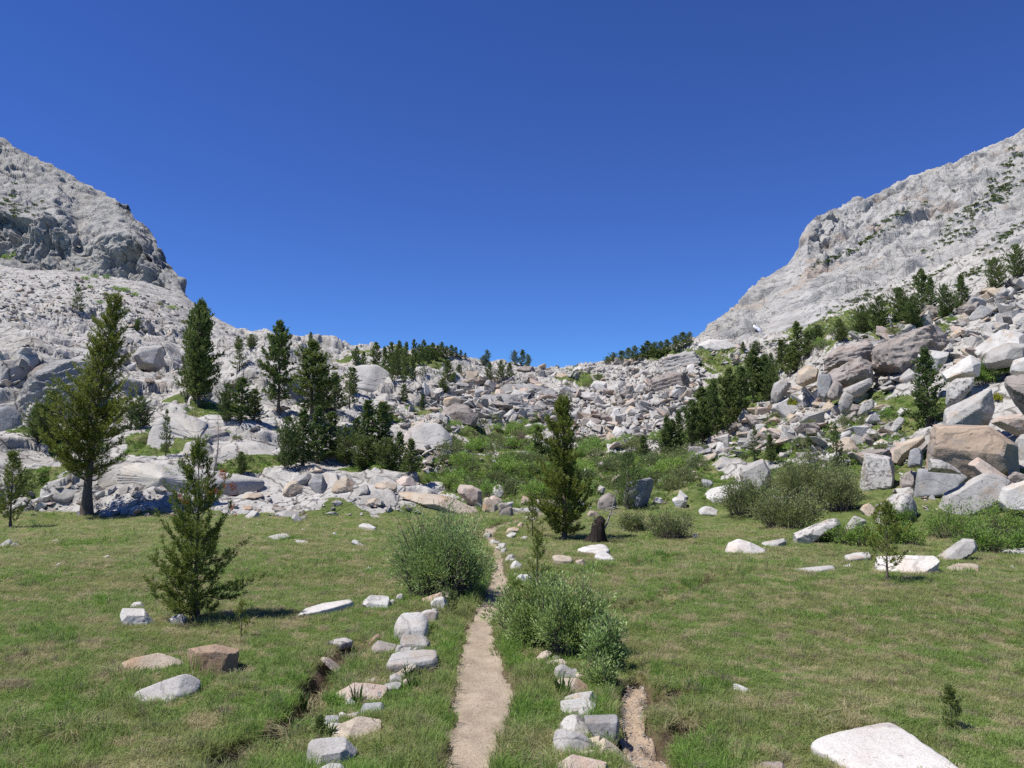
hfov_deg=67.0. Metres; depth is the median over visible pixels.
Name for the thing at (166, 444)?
pine tree
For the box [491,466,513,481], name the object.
valley shrub
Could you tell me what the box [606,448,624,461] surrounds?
valley shrub
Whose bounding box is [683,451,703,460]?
valley shrub
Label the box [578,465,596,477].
valley shrub
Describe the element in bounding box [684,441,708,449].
valley shrub
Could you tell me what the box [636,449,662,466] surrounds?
valley shrub
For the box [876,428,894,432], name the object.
talus block
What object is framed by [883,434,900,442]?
valley shrub
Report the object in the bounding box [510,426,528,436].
valley shrub
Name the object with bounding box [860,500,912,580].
pine sapling
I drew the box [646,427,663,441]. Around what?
valley shrub
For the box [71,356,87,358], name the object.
boulder
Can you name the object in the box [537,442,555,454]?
valley shrub
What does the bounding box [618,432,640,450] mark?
valley shrub
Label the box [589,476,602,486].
valley shrub
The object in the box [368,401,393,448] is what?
pine tree
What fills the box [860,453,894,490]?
boulder
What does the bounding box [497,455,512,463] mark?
valley shrub
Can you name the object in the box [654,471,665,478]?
valley shrub
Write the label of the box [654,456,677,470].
valley shrub
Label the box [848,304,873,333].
pine tree
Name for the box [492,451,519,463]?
valley shrub
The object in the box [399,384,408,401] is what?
pine tree
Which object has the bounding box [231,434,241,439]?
valley shrub
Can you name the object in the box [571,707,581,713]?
stone
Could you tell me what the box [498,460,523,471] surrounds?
valley shrub
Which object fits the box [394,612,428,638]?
boulder
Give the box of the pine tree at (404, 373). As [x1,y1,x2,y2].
[399,355,411,382]
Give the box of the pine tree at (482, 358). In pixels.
[479,355,486,364]
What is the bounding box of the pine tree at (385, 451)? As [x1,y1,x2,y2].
[371,436,403,469]
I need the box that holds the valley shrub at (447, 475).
[439,473,462,485]
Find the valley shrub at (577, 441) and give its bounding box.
[573,432,592,442]
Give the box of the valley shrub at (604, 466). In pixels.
[592,455,619,471]
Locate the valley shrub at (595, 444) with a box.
[575,437,602,450]
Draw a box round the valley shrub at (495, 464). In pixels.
[490,458,514,472]
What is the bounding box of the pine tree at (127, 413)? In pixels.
[123,402,140,418]
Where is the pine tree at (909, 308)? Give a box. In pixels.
[894,294,927,327]
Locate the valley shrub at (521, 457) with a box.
[513,453,527,462]
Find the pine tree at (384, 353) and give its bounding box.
[376,345,390,370]
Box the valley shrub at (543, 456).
[519,448,550,461]
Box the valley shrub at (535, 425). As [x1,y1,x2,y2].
[533,422,546,430]
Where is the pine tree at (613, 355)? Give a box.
[608,352,619,362]
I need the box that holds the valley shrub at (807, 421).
[799,416,815,423]
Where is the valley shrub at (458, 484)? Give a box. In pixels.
[452,482,465,490]
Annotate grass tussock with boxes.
[0,702,67,733]
[6,703,128,748]
[71,615,112,622]
[81,658,159,681]
[212,665,254,680]
[251,711,335,748]
[286,692,325,725]
[309,686,333,707]
[414,665,450,674]
[518,646,548,655]
[569,661,594,672]
[650,700,722,729]
[653,592,681,603]
[697,571,721,580]
[780,700,849,726]
[811,692,883,720]
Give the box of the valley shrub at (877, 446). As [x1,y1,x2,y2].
[872,440,894,448]
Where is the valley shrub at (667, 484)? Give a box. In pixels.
[662,475,691,490]
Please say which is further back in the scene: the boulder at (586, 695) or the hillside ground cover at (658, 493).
the hillside ground cover at (658, 493)
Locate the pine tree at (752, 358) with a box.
[742,348,765,402]
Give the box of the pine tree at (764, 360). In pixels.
[753,354,770,395]
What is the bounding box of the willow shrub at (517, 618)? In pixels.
[475,552,591,648]
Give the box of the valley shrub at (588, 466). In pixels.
[569,460,594,473]
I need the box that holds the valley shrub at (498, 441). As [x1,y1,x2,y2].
[489,434,508,446]
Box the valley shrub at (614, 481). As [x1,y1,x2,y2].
[607,474,622,485]
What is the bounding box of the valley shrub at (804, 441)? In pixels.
[800,434,817,446]
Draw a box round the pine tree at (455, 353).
[453,347,457,357]
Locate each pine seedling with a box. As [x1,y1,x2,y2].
[232,599,249,635]
[313,713,326,736]
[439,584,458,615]
[937,682,964,729]
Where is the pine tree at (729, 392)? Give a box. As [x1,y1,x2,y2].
[717,367,743,434]
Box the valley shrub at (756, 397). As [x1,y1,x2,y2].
[750,395,762,401]
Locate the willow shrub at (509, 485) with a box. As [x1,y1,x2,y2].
[500,475,524,494]
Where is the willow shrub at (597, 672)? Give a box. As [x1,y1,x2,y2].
[575,648,623,686]
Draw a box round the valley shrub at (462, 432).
[458,429,472,434]
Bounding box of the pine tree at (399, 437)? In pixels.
[389,431,412,469]
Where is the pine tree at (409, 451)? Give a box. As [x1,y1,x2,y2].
[397,438,423,473]
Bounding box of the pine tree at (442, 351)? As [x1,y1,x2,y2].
[439,342,445,356]
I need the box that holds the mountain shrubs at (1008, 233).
[0,144,1023,344]
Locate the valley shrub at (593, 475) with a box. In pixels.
[583,468,600,479]
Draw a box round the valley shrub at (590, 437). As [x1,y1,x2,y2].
[576,432,602,444]
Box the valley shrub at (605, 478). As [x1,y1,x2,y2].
[597,472,610,481]
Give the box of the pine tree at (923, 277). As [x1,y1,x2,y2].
[910,268,929,309]
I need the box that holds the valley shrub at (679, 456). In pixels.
[670,448,691,461]
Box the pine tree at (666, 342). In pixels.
[658,339,672,353]
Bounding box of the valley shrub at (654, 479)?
[645,472,665,482]
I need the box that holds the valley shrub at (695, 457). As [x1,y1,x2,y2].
[682,452,706,463]
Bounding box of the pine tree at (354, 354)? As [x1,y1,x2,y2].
[350,346,360,365]
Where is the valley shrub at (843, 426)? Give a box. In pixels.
[834,424,851,429]
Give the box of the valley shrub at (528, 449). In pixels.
[523,442,543,451]
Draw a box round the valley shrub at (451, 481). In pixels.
[441,477,460,487]
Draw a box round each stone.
[0,539,12,546]
[269,533,289,539]
[345,697,354,705]
[347,712,359,719]
[352,540,360,544]
[359,523,376,529]
[389,673,402,682]
[395,645,403,651]
[396,594,403,601]
[401,647,413,650]
[505,554,514,560]
[506,527,518,532]
[506,532,515,537]
[510,560,521,570]
[571,694,580,698]
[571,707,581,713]
[578,707,591,716]
[590,736,600,744]
[733,684,750,691]
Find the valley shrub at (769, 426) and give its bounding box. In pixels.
[761,422,777,428]
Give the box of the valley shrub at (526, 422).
[519,417,530,425]
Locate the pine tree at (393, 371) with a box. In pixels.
[388,357,397,381]
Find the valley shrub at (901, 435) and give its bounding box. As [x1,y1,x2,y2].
[887,430,909,439]
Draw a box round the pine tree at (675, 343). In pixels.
[669,335,682,350]
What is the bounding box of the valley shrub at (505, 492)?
[502,487,517,494]
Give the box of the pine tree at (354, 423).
[349,418,364,444]
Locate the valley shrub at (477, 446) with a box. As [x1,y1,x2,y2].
[467,439,490,450]
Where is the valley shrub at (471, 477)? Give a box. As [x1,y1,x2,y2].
[463,469,475,480]
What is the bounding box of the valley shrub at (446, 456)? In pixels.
[438,450,461,461]
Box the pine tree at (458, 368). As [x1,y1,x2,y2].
[454,364,465,375]
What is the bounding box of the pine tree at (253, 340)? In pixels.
[245,334,258,347]
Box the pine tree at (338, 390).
[325,371,349,411]
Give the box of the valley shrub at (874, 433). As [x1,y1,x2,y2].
[866,427,883,438]
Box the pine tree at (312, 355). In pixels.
[288,339,344,421]
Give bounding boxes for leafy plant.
[298,690,309,709]
[321,721,337,736]
[347,682,364,701]
[400,663,412,678]
[404,674,417,688]
[550,671,574,695]
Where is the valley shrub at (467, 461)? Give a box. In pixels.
[453,456,478,468]
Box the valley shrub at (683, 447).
[657,438,688,456]
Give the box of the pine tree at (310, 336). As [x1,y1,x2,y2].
[307,331,313,342]
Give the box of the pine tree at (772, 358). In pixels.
[767,353,778,375]
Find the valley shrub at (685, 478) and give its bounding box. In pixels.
[676,468,696,483]
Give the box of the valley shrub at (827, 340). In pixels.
[810,337,828,346]
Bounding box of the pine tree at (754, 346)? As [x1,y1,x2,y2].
[749,340,761,351]
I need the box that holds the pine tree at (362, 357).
[360,351,368,364]
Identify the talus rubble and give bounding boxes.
[0,273,1023,573]
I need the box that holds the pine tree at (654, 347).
[645,341,658,356]
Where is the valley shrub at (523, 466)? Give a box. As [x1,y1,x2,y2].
[514,463,538,475]
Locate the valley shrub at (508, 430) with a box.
[505,426,514,433]
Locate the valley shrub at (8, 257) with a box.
[1,254,12,259]
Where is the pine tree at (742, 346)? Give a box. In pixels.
[740,341,745,349]
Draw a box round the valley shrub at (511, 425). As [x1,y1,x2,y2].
[504,423,515,428]
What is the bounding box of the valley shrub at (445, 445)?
[434,437,467,453]
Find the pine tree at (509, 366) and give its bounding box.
[505,363,516,376]
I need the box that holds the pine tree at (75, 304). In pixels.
[71,283,85,309]
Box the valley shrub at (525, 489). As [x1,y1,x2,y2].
[515,481,539,495]
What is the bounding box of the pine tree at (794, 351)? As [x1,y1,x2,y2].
[782,346,805,370]
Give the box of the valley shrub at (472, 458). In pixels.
[461,453,481,462]
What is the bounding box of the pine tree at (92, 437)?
[36,291,140,515]
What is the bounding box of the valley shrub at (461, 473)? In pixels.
[438,466,469,480]
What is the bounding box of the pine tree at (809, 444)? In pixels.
[800,434,819,461]
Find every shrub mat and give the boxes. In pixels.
[801,519,840,542]
[823,518,888,545]
[873,519,935,545]
[874,502,920,523]
[911,497,997,538]
[947,516,1022,552]
[959,496,1023,534]
[974,366,1000,384]
[980,354,1010,376]
[1004,524,1023,549]
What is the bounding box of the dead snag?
[213,415,224,470]
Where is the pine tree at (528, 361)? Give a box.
[525,353,532,365]
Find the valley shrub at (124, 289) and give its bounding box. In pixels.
[118,287,130,291]
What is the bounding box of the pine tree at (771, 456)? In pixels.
[761,433,778,461]
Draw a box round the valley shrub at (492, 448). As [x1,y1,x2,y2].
[484,437,505,454]
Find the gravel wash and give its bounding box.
[619,685,670,767]
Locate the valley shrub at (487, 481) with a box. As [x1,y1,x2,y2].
[486,477,501,486]
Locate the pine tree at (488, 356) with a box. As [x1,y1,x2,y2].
[483,349,491,361]
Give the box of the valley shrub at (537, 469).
[517,459,539,472]
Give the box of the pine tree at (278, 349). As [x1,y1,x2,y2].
[257,319,297,414]
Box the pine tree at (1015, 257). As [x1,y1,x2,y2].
[1002,244,1023,277]
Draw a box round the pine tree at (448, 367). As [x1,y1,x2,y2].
[436,359,455,380]
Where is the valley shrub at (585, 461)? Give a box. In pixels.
[576,459,595,469]
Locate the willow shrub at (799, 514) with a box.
[744,485,830,529]
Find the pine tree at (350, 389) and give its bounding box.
[341,366,358,407]
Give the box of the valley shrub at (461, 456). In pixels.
[448,450,473,464]
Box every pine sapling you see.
[0,448,37,527]
[508,524,556,603]
[522,493,545,536]
[606,449,646,508]
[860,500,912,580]
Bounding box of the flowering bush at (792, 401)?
[788,398,797,404]
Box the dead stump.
[582,490,620,543]
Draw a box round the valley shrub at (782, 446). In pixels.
[771,440,790,449]
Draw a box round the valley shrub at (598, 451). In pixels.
[582,443,605,456]
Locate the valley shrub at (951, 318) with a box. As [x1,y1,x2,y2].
[942,316,962,323]
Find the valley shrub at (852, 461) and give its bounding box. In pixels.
[843,455,859,464]
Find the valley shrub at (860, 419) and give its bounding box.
[854,413,868,423]
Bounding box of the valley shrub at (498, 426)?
[489,422,506,429]
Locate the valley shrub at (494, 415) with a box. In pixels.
[486,412,501,422]
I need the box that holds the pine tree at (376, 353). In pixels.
[367,341,381,364]
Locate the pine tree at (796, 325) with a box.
[786,321,804,357]
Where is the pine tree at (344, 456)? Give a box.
[328,425,360,465]
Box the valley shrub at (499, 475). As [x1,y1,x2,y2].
[488,467,510,480]
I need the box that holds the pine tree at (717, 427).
[710,404,725,429]
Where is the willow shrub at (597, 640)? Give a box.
[577,607,629,667]
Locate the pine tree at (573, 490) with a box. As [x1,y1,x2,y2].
[531,393,598,539]
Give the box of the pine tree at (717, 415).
[700,378,729,436]
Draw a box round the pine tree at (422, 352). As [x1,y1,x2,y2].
[414,344,426,362]
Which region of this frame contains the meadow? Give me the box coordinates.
[0,510,1023,767]
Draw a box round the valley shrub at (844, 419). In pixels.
[835,413,855,424]
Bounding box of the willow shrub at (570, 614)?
[529,560,628,657]
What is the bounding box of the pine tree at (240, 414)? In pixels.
[227,376,260,422]
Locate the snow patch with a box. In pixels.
[753,325,761,332]
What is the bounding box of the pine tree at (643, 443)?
[633,435,652,458]
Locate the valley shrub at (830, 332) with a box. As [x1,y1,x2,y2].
[826,328,836,336]
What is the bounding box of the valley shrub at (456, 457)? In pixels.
[448,451,467,463]
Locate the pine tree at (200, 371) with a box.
[177,297,225,405]
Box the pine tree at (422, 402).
[418,393,425,409]
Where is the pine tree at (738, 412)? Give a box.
[724,393,742,421]
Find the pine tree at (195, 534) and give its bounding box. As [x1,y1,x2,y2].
[143,434,266,619]
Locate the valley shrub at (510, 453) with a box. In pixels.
[482,446,513,458]
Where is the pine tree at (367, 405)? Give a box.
[356,399,386,456]
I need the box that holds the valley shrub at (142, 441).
[137,438,146,444]
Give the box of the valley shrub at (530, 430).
[523,426,535,432]
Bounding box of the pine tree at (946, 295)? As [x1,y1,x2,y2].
[933,283,959,319]
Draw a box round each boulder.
[0,406,22,431]
[18,359,98,420]
[24,403,52,425]
[48,471,84,501]
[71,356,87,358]
[99,511,113,516]
[105,499,124,507]
[116,463,264,494]
[120,608,153,626]
[122,653,183,670]
[126,362,135,369]
[130,602,143,607]
[133,345,164,371]
[135,674,200,704]
[147,413,232,448]
[169,613,186,625]
[187,644,238,675]
[211,379,294,403]
[242,506,252,509]
[243,493,263,499]
[245,510,259,517]
[257,485,269,491]
[275,510,299,516]
[282,481,302,496]
[292,514,301,521]
[293,473,311,484]
[298,599,353,616]
[300,464,322,472]
[306,737,356,767]
[308,474,326,493]
[320,657,340,671]
[322,763,343,767]
[325,715,339,723]
[327,638,352,649]
[331,477,354,492]
[332,716,380,738]
[336,682,386,700]
[345,365,391,391]
[355,484,369,495]
[361,702,384,713]
[362,595,390,607]
[366,498,379,505]
[368,634,379,647]
[371,640,396,652]
[374,481,396,491]
[384,682,400,692]
[386,649,437,672]
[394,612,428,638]
[396,476,415,485]
[397,661,417,676]
[399,492,478,513]
[400,634,430,649]
[403,422,452,449]
[421,609,437,620]
[422,590,451,602]
[424,482,445,492]
[431,596,447,609]
[442,396,461,406]
[442,403,477,427]
[457,484,481,504]
[480,394,542,421]
[482,497,497,512]
[489,495,501,503]
[490,485,504,497]
[498,502,513,516]
[501,383,557,395]
[516,366,534,372]
[521,496,530,504]
[537,650,550,658]
[547,659,566,664]
[552,555,572,563]
[553,729,593,753]
[554,664,576,677]
[556,754,607,767]
[558,678,589,692]
[558,714,591,736]
[560,697,595,712]
[565,691,599,701]
[575,559,585,565]
[577,544,608,554]
[584,714,618,745]
[587,511,598,516]
[591,380,606,390]
[594,550,613,560]
[596,738,633,767]
[597,493,616,510]
[610,408,620,415]
[623,478,652,506]
[650,372,689,392]
[653,497,662,503]
[654,351,701,374]
[672,497,686,507]
[698,339,735,352]
[699,506,717,515]
[701,453,717,460]
[701,479,713,486]
[705,485,738,501]
[712,456,732,468]
[725,539,766,554]
[739,459,771,489]
[761,761,784,767]
[762,538,786,546]
[771,379,790,402]
[793,518,840,543]
[794,565,834,571]
[796,365,818,386]
[811,722,957,767]
[817,374,831,400]
[823,340,872,370]
[827,356,873,389]
[827,380,841,400]
[836,411,856,423]
[839,391,853,412]
[842,378,872,397]
[844,516,865,528]
[844,552,871,561]
[857,399,874,416]
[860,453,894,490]
[860,503,874,515]
[871,324,949,375]
[873,439,887,445]
[875,493,916,524]
[875,555,939,573]
[889,417,904,431]
[893,435,924,464]
[896,408,909,415]
[900,470,914,488]
[907,448,922,467]
[914,469,967,497]
[918,350,948,371]
[925,424,1019,479]
[928,458,960,473]
[937,538,976,559]
[938,471,1009,514]
[942,355,980,382]
[943,388,994,424]
[945,377,973,407]
[946,563,979,571]
[968,457,1007,478]
[974,329,1023,355]
[982,343,1023,369]
[991,413,1023,435]
[998,481,1023,513]
[999,548,1023,554]
[1004,374,1023,414]
[1010,357,1023,374]
[1012,313,1023,324]
[1015,434,1023,459]
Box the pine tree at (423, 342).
[419,340,426,358]
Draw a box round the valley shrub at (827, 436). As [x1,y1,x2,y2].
[817,432,837,441]
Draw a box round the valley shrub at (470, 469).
[452,459,481,475]
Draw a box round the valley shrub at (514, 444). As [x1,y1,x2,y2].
[506,436,528,448]
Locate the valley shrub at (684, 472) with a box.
[668,461,694,477]
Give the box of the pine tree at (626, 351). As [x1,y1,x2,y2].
[621,347,631,359]
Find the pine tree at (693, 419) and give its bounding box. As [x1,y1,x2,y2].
[680,399,705,446]
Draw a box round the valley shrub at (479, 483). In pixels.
[463,473,487,488]
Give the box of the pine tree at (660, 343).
[657,341,666,355]
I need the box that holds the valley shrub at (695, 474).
[686,471,702,481]
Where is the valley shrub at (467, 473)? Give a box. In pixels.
[450,466,474,478]
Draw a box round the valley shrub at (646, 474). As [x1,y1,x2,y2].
[627,467,653,478]
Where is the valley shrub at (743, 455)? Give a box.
[736,452,749,458]
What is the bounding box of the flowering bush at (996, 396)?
[993,392,1002,401]
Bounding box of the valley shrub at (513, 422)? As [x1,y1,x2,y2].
[504,420,518,426]
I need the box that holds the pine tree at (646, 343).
[639,340,652,358]
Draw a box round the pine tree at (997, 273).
[983,255,1010,287]
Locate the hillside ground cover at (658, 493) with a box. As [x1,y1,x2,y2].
[6,302,1002,512]
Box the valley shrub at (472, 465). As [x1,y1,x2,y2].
[452,453,475,468]
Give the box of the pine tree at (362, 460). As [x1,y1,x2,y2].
[347,435,382,468]
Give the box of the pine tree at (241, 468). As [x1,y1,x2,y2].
[234,451,249,474]
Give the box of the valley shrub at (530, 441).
[521,437,542,445]
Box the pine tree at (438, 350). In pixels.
[436,345,441,358]
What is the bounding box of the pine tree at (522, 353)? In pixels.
[517,349,526,365]
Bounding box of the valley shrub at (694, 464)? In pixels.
[685,454,710,471]
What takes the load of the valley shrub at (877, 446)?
on the hillside
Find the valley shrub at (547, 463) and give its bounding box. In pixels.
[545,460,557,471]
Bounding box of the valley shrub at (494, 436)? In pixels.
[488,431,502,439]
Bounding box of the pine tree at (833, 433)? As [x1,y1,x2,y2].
[826,425,848,465]
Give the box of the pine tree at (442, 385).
[436,379,450,392]
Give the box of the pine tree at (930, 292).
[921,276,940,306]
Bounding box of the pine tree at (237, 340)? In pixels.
[233,336,244,348]
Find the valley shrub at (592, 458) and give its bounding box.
[587,455,601,464]
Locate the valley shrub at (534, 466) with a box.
[522,458,540,471]
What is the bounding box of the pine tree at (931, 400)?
[901,347,947,426]
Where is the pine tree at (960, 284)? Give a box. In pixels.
[951,273,971,307]
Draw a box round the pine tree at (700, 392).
[693,386,710,411]
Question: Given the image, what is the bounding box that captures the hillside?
[0,240,1023,535]
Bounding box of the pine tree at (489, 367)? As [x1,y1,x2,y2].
[483,362,493,380]
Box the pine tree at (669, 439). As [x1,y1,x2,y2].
[655,423,682,447]
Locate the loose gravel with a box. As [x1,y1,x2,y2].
[447,523,664,767]
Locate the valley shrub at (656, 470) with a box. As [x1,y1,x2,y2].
[648,460,676,474]
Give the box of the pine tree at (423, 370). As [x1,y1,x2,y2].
[419,362,426,376]
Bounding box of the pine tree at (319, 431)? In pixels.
[300,404,334,463]
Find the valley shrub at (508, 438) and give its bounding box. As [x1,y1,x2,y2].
[495,434,516,448]
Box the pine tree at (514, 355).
[509,350,519,364]
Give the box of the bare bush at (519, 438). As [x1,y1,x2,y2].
[513,431,528,448]
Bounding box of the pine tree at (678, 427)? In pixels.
[671,409,689,447]
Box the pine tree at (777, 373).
[762,365,781,391]
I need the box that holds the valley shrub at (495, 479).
[482,467,506,484]
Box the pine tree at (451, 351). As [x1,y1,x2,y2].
[448,345,455,356]
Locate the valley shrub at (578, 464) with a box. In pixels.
[577,459,595,467]
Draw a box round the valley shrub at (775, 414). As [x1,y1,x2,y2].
[766,409,780,418]
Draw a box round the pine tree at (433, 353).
[428,343,438,357]
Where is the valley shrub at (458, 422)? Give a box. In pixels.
[451,419,461,426]
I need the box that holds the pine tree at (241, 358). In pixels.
[229,338,247,371]
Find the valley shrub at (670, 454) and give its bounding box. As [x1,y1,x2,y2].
[660,449,676,461]
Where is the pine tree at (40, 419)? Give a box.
[21,388,68,443]
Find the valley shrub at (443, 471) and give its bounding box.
[438,467,453,476]
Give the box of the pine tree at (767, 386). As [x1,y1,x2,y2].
[756,361,779,401]
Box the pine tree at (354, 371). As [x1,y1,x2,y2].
[348,367,361,393]
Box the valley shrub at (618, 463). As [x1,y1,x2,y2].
[602,450,629,467]
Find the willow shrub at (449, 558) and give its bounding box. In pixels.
[375,489,498,598]
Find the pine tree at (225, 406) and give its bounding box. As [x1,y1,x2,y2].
[215,382,238,422]
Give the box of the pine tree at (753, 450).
[747,425,761,459]
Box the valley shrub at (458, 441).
[453,437,462,449]
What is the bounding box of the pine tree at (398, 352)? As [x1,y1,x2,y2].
[390,346,402,377]
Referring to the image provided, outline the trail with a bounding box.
[445,521,519,767]
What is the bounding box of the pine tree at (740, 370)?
[735,366,757,415]
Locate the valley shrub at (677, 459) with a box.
[665,455,685,466]
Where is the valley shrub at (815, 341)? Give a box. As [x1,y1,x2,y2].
[811,336,824,346]
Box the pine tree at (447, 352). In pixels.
[444,346,450,356]
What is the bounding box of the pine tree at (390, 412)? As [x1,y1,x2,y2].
[372,404,398,420]
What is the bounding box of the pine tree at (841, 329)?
[829,318,850,341]
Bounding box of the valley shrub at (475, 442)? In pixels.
[466,436,495,451]
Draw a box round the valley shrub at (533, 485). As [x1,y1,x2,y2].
[523,478,551,495]
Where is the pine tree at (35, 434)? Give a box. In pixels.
[17,402,49,440]
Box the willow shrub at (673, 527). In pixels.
[642,504,700,539]
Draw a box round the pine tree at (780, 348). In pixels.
[774,339,787,371]
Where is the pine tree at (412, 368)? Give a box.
[407,358,420,380]
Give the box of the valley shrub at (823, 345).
[812,339,828,349]
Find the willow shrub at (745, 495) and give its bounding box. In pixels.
[712,469,797,514]
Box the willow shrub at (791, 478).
[766,442,868,500]
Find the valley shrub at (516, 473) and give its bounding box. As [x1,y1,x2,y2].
[511,462,536,476]
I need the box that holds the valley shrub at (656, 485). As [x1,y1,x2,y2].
[654,476,665,489]
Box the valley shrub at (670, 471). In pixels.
[663,461,683,477]
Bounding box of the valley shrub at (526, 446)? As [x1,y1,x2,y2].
[519,439,531,449]
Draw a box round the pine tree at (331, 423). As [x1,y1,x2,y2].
[321,411,346,456]
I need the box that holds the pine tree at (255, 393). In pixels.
[244,388,265,420]
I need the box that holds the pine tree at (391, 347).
[386,342,394,373]
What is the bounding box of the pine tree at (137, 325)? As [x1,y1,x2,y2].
[132,318,141,330]
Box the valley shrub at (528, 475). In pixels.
[515,469,541,480]
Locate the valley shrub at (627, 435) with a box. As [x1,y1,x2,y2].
[619,433,634,441]
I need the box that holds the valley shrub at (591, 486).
[579,477,595,488]
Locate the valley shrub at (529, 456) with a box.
[522,449,543,462]
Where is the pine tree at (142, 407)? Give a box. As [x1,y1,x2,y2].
[125,395,156,428]
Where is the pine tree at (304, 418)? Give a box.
[281,408,323,465]
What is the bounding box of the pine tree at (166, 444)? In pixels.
[160,409,173,455]
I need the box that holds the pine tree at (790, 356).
[780,351,804,375]
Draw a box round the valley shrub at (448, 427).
[443,423,452,431]
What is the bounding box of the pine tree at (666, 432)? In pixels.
[654,415,677,452]
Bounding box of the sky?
[0,0,1023,367]
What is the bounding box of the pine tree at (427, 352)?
[424,345,433,362]
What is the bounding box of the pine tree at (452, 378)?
[448,372,456,382]
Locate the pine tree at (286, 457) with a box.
[272,416,305,468]
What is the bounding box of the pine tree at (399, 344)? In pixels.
[396,340,402,367]
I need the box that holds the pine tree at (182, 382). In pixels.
[174,324,191,402]
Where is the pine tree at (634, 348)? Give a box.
[627,345,639,359]
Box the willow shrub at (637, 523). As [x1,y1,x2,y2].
[617,510,652,531]
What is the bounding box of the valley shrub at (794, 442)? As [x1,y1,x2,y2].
[790,435,806,446]
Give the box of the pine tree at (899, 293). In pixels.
[884,286,920,322]
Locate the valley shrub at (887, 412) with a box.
[876,406,899,417]
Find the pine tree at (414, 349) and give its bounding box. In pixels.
[409,339,418,367]
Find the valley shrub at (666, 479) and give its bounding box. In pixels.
[660,471,683,488]
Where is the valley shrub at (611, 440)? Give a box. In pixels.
[599,436,624,447]
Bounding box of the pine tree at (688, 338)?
[683,331,692,345]
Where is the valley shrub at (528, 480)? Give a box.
[520,470,544,485]
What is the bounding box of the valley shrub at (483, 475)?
[475,468,491,478]
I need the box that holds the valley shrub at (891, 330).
[886,323,901,334]
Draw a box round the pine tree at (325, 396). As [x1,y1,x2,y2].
[309,370,332,412]
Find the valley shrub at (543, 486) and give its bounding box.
[534,480,547,491]
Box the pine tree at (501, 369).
[495,360,507,382]
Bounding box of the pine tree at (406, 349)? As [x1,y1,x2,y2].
[401,341,410,367]
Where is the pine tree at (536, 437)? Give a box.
[531,425,546,454]
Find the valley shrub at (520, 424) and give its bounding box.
[515,423,525,428]
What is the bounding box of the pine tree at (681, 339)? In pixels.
[678,332,693,348]
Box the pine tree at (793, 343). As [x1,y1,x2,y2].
[782,340,802,364]
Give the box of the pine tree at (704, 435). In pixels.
[695,400,710,443]
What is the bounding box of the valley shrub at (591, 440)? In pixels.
[582,437,602,447]
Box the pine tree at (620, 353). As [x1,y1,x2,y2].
[612,350,626,359]
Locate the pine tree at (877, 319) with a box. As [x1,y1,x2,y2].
[862,295,892,328]
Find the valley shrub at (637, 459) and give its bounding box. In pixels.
[632,456,649,466]
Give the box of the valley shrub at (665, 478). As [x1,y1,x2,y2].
[657,474,679,485]
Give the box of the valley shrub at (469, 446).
[463,441,476,451]
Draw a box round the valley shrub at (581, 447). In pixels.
[572,443,594,454]
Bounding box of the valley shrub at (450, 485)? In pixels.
[439,479,456,487]
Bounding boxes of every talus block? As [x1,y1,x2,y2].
[422,381,430,396]
[429,392,440,401]
[444,388,455,393]
[469,377,485,385]
[477,411,490,418]
[504,409,514,420]
[508,414,518,423]
[513,389,526,398]
[517,409,526,416]
[527,374,537,382]
[530,378,547,386]
[537,395,557,399]
[541,409,552,416]
[559,387,575,394]
[569,408,581,414]
[580,417,600,425]
[586,420,597,427]
[593,396,602,404]
[601,414,611,421]
[606,431,615,439]
[612,413,624,421]
[615,415,622,424]
[621,429,632,434]
[622,398,634,407]
[628,409,639,415]
[635,384,646,391]
[635,402,643,413]
[638,400,650,407]
[644,377,650,384]
[649,410,657,418]
[653,419,663,426]
[655,408,665,416]
[668,405,683,412]
[680,390,696,398]
[687,446,702,454]
[699,447,712,453]
[707,429,724,442]
[714,433,730,443]
[715,442,728,449]
[726,422,738,434]
[730,450,747,456]
[736,409,749,422]
[737,427,749,431]
[737,440,746,444]
[740,415,759,422]
[744,414,764,424]
[746,407,754,413]
[746,430,752,440]
[755,406,770,414]
[755,423,765,431]
[763,438,790,449]
[771,398,790,415]
[772,399,784,411]
[776,404,801,417]
[781,426,795,438]
[792,395,808,406]
[794,422,820,434]
[795,385,816,391]
[798,394,805,407]
[800,412,824,423]
[801,387,812,396]
[806,428,825,435]
[806,436,826,448]
[814,397,828,402]
[830,404,844,415]
[831,437,857,453]
[838,404,859,413]
[848,451,863,464]
[852,425,870,436]
[857,449,889,455]
[865,412,880,424]
[866,429,875,434]
[876,326,893,339]
[876,380,895,389]
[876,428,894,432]
[890,373,902,381]
[890,445,898,460]
[907,444,927,457]
[919,305,939,316]
[925,310,936,319]
[944,351,959,359]
[949,329,962,337]
[952,359,961,364]
[956,301,979,314]
[964,337,980,347]
[967,296,986,305]
[968,305,993,320]
[973,337,984,347]
[982,322,1009,332]
[982,332,994,339]
[987,286,1010,302]
[987,287,1002,296]
[994,287,1014,298]
[995,287,1013,303]
[996,309,1020,322]
[1006,278,1023,289]
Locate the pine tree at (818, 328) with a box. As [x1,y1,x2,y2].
[808,324,826,340]
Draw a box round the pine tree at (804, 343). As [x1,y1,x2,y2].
[797,330,814,357]
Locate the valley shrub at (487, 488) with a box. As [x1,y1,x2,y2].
[479,477,503,496]
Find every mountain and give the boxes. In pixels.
[0,137,187,297]
[698,128,1023,340]
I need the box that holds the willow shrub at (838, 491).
[803,458,867,510]
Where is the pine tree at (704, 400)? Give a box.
[695,396,718,439]
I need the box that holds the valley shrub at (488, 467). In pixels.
[483,459,505,474]
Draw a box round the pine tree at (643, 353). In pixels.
[635,346,648,358]
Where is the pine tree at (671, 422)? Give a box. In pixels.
[658,419,682,445]
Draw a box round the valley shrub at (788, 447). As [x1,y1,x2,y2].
[784,443,797,450]

